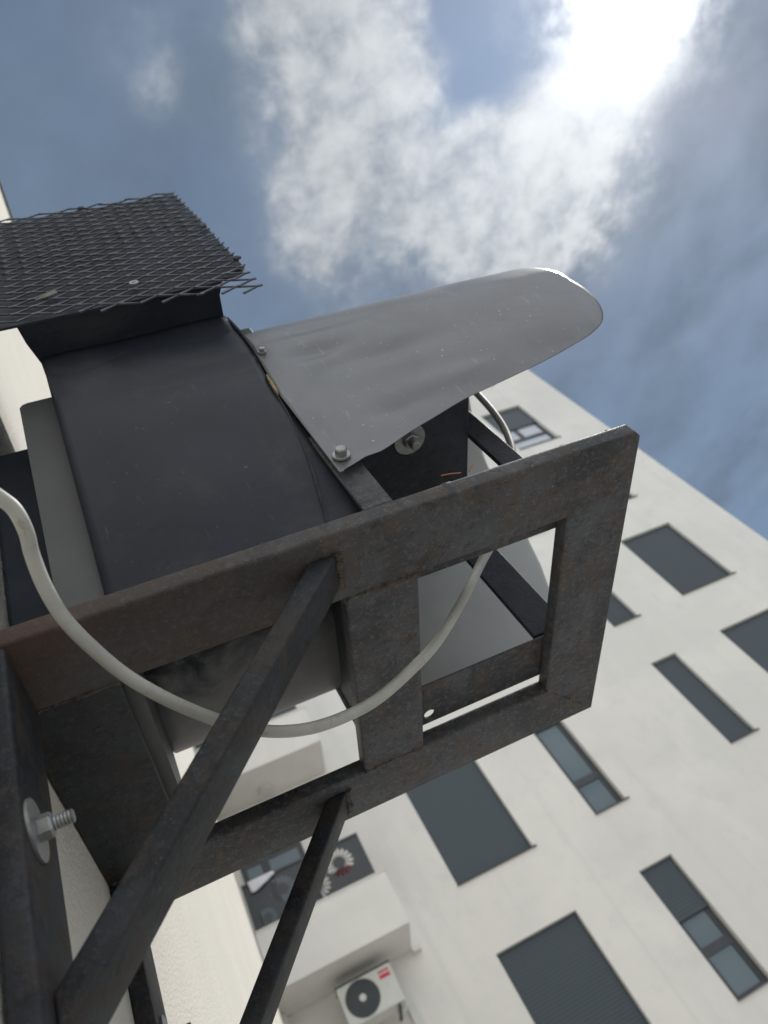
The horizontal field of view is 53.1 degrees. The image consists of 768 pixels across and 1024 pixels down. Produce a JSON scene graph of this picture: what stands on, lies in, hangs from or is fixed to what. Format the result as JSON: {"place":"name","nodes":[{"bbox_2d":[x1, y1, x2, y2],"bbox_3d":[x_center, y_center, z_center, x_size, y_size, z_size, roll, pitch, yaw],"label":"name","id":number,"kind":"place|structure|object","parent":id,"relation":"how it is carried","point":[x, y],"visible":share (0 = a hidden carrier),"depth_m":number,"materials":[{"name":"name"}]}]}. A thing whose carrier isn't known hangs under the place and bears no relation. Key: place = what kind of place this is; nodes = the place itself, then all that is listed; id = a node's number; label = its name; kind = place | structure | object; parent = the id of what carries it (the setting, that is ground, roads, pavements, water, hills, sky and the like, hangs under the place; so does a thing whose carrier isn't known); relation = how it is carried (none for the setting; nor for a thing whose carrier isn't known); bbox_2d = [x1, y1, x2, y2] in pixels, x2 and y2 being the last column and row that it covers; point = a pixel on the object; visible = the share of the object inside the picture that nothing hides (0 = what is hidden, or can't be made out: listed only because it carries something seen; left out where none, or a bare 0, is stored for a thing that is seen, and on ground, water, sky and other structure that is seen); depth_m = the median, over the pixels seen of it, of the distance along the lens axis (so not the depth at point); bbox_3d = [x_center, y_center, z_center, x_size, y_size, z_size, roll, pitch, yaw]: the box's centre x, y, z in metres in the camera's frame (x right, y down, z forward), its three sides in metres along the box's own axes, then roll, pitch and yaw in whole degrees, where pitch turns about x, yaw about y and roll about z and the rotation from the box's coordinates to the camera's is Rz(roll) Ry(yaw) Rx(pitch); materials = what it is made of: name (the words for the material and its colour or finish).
{"place":"outdoors","nodes":[
{"label":"outdoors","id":0,"kind":"place"},
{"bbox_2d":[0,0,767,916],"label":"sky","id":1,"kind":"structure","parent":0,"point":[350,153],"materials":[{"name":"blue"}]},
{"bbox_2d":[194,370,767,1023],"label":"apartment building","id":2,"kind":"structure","parent":0,"point":[602,858],"depth_m":11.54,"materials":[{"name":"white paint"}]},
{"bbox_2d":[247,871,274,892],"bbox_3d":[-1.635,4.977,10.337,0.375,0.168,0.085,-18,-50,-18],"label":"cloth","id":3,"kind":"object","parent":2,"relation":"hanging from","point":[255,884],"visible":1,"depth_m":10.32,"materials":[{"name":"white fabric"}]},
{"bbox_2d":[240,842,322,925],"bbox_3d":[-1.274,5.636,10.763,0.943,1.976,0.022,-18,-50,-18],"label":"balcony door","id":4,"kind":"structure","parent":2,"relation":"in","point":[273,862],"depth_m":11.31,"materials":[{"name":"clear glass"}]},
{"bbox_2d":[335,960,423,1023],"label":"air conditioner","id":5,"kind":"object","parent":2,"relation":"attached to","point":[374,995],"visible":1,"depth_m":9.48,"materials":[{"name":"white paint"}]},
{"bbox_2d":[406,761,536,885],"bbox_3d":[1.245,4.665,11.909,1.334,1.931,0.178,-18,-50,-18],"label":"window","id":6,"kind":"structure","parent":2,"relation":"in","point":[472,831],"depth_m":11.79,"materials":[{"name":"grey glass"}]},
{"bbox_2d":[483,407,560,449],"bbox_3d":[3.634,-2.245,20.582,1.268,1.925,0.178,-18,-50,-18],"label":"window","id":7,"kind":"structure","parent":2,"relation":"in","point":[525,431],"depth_m":20.63,"materials":[{"name":"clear glass"}]},
{"bbox_2d":[497,912,648,1023],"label":"window","id":8,"kind":"structure","parent":2,"relation":"in","point":[559,973],"depth_m":10.01,"materials":[{"name":"grey glass"}]},
{"bbox_2d":[534,722,628,814],"bbox_3d":[3.099,4.048,12.546,0.631,1.931,0.178,-18,-50,-18],"label":"window","id":9,"kind":"structure","parent":2,"relation":"in","point":[583,774],"depth_m":12.48,"materials":[{"name":"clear glass"}]},
{"bbox_2d":[607,594,640,626],"bbox_3d":[4.277,1.618,15.568,0.647,1.964,0.178,-18,-50,-18],"label":"window","id":10,"kind":"structure","parent":2,"relation":"in","point":[618,613],"depth_m":15.08,"materials":[{"name":"grey glass"}]},
{"bbox_2d":[622,525,735,595],"bbox_3d":[6.152,0.979,16.231,1.395,1.920,0.178,-18,-50,-18],"label":"window","id":11,"kind":"structure","parent":2,"relation":"in","point":[675,559],"depth_m":16.21,"materials":[{"name":"grey glass"}]},
{"bbox_2d":[640,856,767,1001],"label":"window","id":12,"kind":"structure","parent":2,"relation":"in","point":[737,970],"depth_m":10.45,"materials":[{"name":"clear glass"}]},
{"bbox_2d":[653,655,758,743],"bbox_3d":[5.537,3.222,13.403,0.614,1.931,0.178,-18,-50,-18],"label":"window","id":13,"kind":"structure","parent":2,"relation":"in","point":[732,727],"depth_m":13.36,"materials":[{"name":"grey glass"}]},
{"bbox_2d":[721,611,767,672],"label":"window","id":14,"kind":"structure","parent":2,"relation":"in","point":[751,635],"depth_m":14.43,"materials":[{"name":"grey glass"}]},
{"label":"ground","id":15,"kind":"structure","parent":0,"visible":0},
{"bbox_2d":[0,182,288,1023],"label":"stucco building","id":16,"kind":"structure","parent":15,"relation":"on","point":[207,955],"depth_m":1.45,"materials":[{"name":"white paint"}]},
{"bbox_2d":[0,425,639,1023],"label":"wall bracket","id":17,"kind":"object","parent":16,"relation":"attached to","point":[70,729],"depth_m":0.68,"materials":[{"name":"black metal"}]},
{"bbox_2d":[0,192,602,798],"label":"exhaust fan","id":18,"kind":"object","parent":17,"relation":"on","point":[178,420],"visible":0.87,"depth_m":0.89,"materials":[{"name":"black paint"}]},
{"bbox_2d":[34,290,57,300],"bbox_3d":[-0.419,-0.269,0.953,0.029,0.022,0.003,-18,-50,-18],"label":"leaf","id":19,"kind":"object","parent":18,"relation":"attached to","point":[48,294],"visible":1,"depth_m":0.95,"materials":[{"name":"plant"}]},
{"bbox_2d":[0,392,515,737],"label":"power cable","id":20,"kind":"object","parent":18,"relation":"hanging from","point":[63,617],"visible":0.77,"depth_m":0.57,"materials":[{"name":"white plastic"}]},
{"bbox_3d":[-0.315,5.371,10.164,0.408,0.577,0.298,-18,-50,-18],"label":"plant stand","id":21,"kind":"object","parent":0,"visible":0},
{"bbox_2d":[332,866,351,876],"bbox_3d":[-0.500,5.101,10.512,0.315,0.374,0.315,-18,-50,-18],"label":"flower pot","id":22,"kind":"object","parent":21,"relation":"on","point":[342,871],"visible":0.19,"depth_m":10.53,"materials":[{"name":"ceramic"}]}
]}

